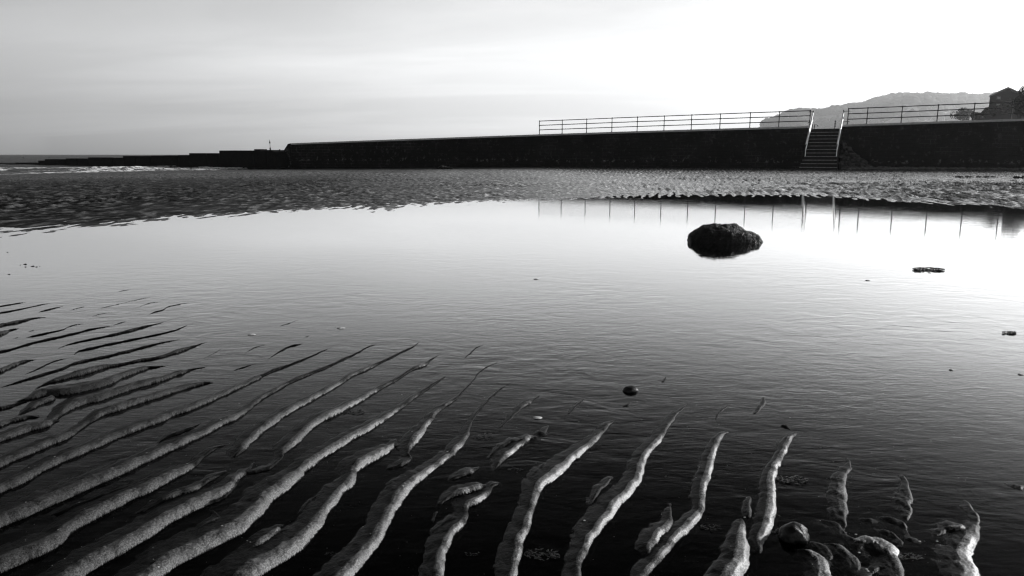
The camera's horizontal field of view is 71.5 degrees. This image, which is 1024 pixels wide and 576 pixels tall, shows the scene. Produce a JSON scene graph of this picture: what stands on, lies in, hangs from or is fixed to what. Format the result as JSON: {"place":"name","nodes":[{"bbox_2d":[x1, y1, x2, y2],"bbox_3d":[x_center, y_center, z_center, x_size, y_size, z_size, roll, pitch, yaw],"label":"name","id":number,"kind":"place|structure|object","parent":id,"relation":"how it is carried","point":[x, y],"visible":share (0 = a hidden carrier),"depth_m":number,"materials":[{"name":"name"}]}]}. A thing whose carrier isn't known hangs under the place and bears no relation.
{"place":"outdoors","nodes":[
{"label":"outdoors","id":0,"kind":"place"},
{"bbox_2d":[0,155,249,174],"bbox_3d":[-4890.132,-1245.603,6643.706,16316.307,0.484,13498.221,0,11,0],"label":"sea water","id":1,"kind":"structure","parent":0,"point":[8,169],"depth_m":71.28,"materials":[{"name":"grey liquid"}]},
{"bbox_2d":[28,419,937,571],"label":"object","id":2,"kind":"object","parent":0,"point":[583,520],"visible":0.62,"depth_m":2.09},
{"bbox_2d":[0,191,1023,575],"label":"pool water","id":3,"kind":"structure","parent":0,"point":[834,331],"depth_m":3.92,"materials":[{"name":"grey liquid"}]},
{"bbox_2d":[343,409,363,413],"bbox_3d":[-0.685,0.536,3.087,0.096,0.007,0.057,0,11,0],"label":"seaweed","id":4,"kind":"object","parent":3,"relation":"on","point":[354,411],"visible":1,"depth_m":3.08,"materials":[{"name":"black plant"}]},
{"bbox_2d":[524,548,559,560],"bbox_3d":[0.084,0.743,1.981,0.102,0.007,0.062,0,11,0],"label":"seaweed","id":5,"kind":"object","parent":3,"relation":"on","point":[552,553],"visible":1,"depth_m":1.98,"materials":[{"name":"black plant"}]},
{"bbox_2d":[622,385,638,392],"bbox_3d":[0.560,0.485,3.370,0.079,0.047,0.060,0,11,0],"label":"pebble","id":6,"kind":"object","parent":3,"relation":"on","point":[629,389],"visible":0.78,"depth_m":3.35,"materials":[{"name":"grey stone"}]},
{"bbox_2d":[775,475,807,484],"bbox_3d":[0.960,0.657,2.436,0.116,0.009,0.069,0,11,0],"label":"seaweed","id":7,"kind":"object","parent":3,"relation":"on","point":[786,481],"visible":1,"depth_m":2.44,"materials":[{"name":"black plant"}]},
{"bbox_2d":[778,522,808,543],"bbox_3d":[0.823,0.721,2.079,0.087,0.079,0.081,0,11,0],"label":"cobble","id":8,"kind":"object","parent":3,"relation":"on","point":[793,532],"visible":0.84,"depth_m":2.05,"materials":[{"name":"grey stone"}]},
{"bbox_2d":[899,553,922,560],"bbox_3d":[1.107,0.745,1.972,0.071,0.005,0.035,-3,11,-13],"label":"seaweed","id":9,"kind":"object","parent":3,"relation":"on","point":[911,557],"visible":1,"depth_m":1.97,"materials":[{"name":"black plant"}]},
{"bbox_2d":[912,267,944,270],"bbox_3d":[4.032,-0.181,6.874,0.307,0.028,0.193,0,11,0],"label":"seaweed","id":10,"kind":"object","parent":3,"relation":"on","point":[929,269],"visible":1,"depth_m":6.86,"materials":[{"name":"black plant"}]},
{"bbox_2d":[1002,330,1015,333],"bbox_3d":[3.114,0.277,4.451,0.092,0.014,0.049,0,11,0],"label":"seaweed","id":11,"kind":"object","parent":3,"relation":"on","point":[1008,332],"visible":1,"depth_m":4.44,"materials":[{"name":"black plant"}]},
{"bbox_2d":[0,167,1023,575],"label":"sand","id":12,"kind":"structure","parent":0,"point":[58,199],"depth_m":2.70,"materials":[{"name":"grey sand"}]},
{"bbox_2d":[433,165,452,168],"bbox_3d":[-5.493,-9.529,56.576,1.772,0.454,0.780,0,11,0],"label":"rock mound","id":13,"kind":"object","parent":12,"relation":"on","point":[443,167],"visible":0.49,"depth_m":56.38,"materials":[{"name":"black stone"}]},
{"bbox_2d":[284,119,1023,168],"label":"sea wall","id":14,"kind":"structure","parent":12,"relation":"on","point":[982,143],"depth_m":54.47,"materials":[{"name":"concrete"}]},
{"bbox_2d":[539,110,810,133],"bbox_3d":[11.844,-12.790,55.230,21.039,1.503,0.155,5,12,23],"label":"railing","id":15,"kind":"object","parent":14,"relation":"on","point":[664,120],"visible":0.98,"depth_m":54.66,"materials":[{"name":"paint"}]},
{"bbox_2d":[846,101,1023,124],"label":"railing","id":16,"kind":"object","parent":14,"relation":"on","point":[973,114],"visible":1,"depth_m":47.84,"materials":[{"name":"paint"}]},
{"bbox_2d":[687,223,762,243],"bbox_3d":[2.736,-0.680,9.168,0.947,0.325,0.753,0,11,0],"label":"boulder","id":17,"kind":"object","parent":12,"relation":"on","point":[719,233],"visible":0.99,"depth_m":8.92,"materials":[{"name":"black stone"}]},
{"bbox_2d":[799,128,841,169],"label":"beach steps","id":18,"kind":"structure","parent":12,"relation":"on","point":[821,150],"depth_m":49.04,"materials":[{"name":"stone"}]},
{"bbox_2d":[805,111,813,155],"bbox_3d":[20.861,-10.661,49.939,0.352,3.636,2.715,5,12,24],"label":"handrail","id":19,"kind":"object","parent":18,"relation":"attached to","point":[809,130],"visible":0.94,"depth_m":49.86,"materials":[{"name":"paint"}]},
{"bbox_2d":[836,110,848,155],"bbox_3d":[22.688,-10.519,49.180,0.466,3.636,2.772,8,13,36],"label":"handrail","id":20,"kind":"object","parent":18,"relation":"attached to","point":[841,127],"visible":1,"depth_m":49.07,"materials":[{"name":"paint"}]},
{"bbox_2d":[838,141,872,168],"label":"rubble buttress","id":21,"kind":"structure","parent":12,"relation":"on","point":[849,157],"depth_m":49.77,"materials":[{"name":"black stone"}]},
{"bbox_2d":[953,175,997,177],"bbox_3d":[20.854,-5.023,32.049,1.937,0.107,0.998,0,11,0],"label":"seaweed","id":22,"kind":"object","parent":12,"relation":"on","point":[967,176],"visible":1,"depth_m":31.89,"materials":[{"name":"black plant"}]},
{"bbox_2d":[0,0,1023,154],"label":"sky","id":23,"kind":"structure","parent":0,"point":[78,77],"materials":[{"name":"white"}]},
{"bbox_2d":[950,107,973,120],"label":"shrub","id":24,"kind":"object","parent":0,"point":[964,112],"visible":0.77,"depth_m":368.08,"materials":[{"name":"black plant"}]},
{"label":"land","id":25,"kind":"structure","parent":0,"visible":0},
{"bbox_2d":[978,109,1023,119],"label":"bank","id":26,"kind":"structure","parent":25,"relation":"on","point":[1001,116],"depth_m":182.40,"materials":[{"name":"black plant"}]},
{"bbox_2d":[970,112,981,119],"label":"bush","id":27,"kind":"object","parent":26,"relation":"on","point":[976,117],"visible":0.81,"depth_m":188.18,"materials":[{"name":"black plant"}]},
{"bbox_2d":[981,106,996,117],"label":"bush","id":28,"kind":"object","parent":26,"relation":"on","point":[989,111],"visible":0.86,"depth_m":186.66,"materials":[{"name":"black plant"}]},
{"bbox_2d":[989,87,1018,112],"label":"house","id":29,"kind":"structure","parent":26,"relation":"on","point":[1002,95],"depth_m":197.58,"materials":[{"name":"grey"}]},
{"bbox_2d":[1013,96,1023,118],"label":"bush","id":30,"kind":"object","parent":25,"relation":"on","point":[1019,104],"visible":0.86,"depth_m":108.44,"materials":[{"name":"black plant"}]},
{"bbox_2d":[1015,86,1023,116],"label":"bush","id":31,"kind":"object","parent":25,"relation":"on","point":[1021,92],"visible":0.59,"depth_m":108.65,"materials":[{"name":"black plant"}]},
{"label":"ground","id":32,"kind":"structure","parent":0,"visible":0},
{"bbox_2d":[0,149,286,167],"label":"breakwater","id":33,"kind":"object","parent":32,"relation":"on","point":[262,158],"visible":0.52,"depth_m":77.45,"materials":[{"name":"black concrete"}]},
{"bbox_2d":[760,98,984,126],"bbox_3d":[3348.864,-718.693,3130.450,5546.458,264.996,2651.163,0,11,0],"label":"hill","id":34,"kind":"structure","parent":32,"relation":"on","point":[892,120],"depth_m":2351.41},
{"bbox_2d":[759,91,995,128],"bbox_3d":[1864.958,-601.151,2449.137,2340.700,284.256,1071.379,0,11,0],"label":"woodland","id":35,"kind":"object","parent":32,"relation":"on","point":[924,98],"visible":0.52,"depth_m":2548.29,"materials":[{"name":"grey plant"}]}
]}

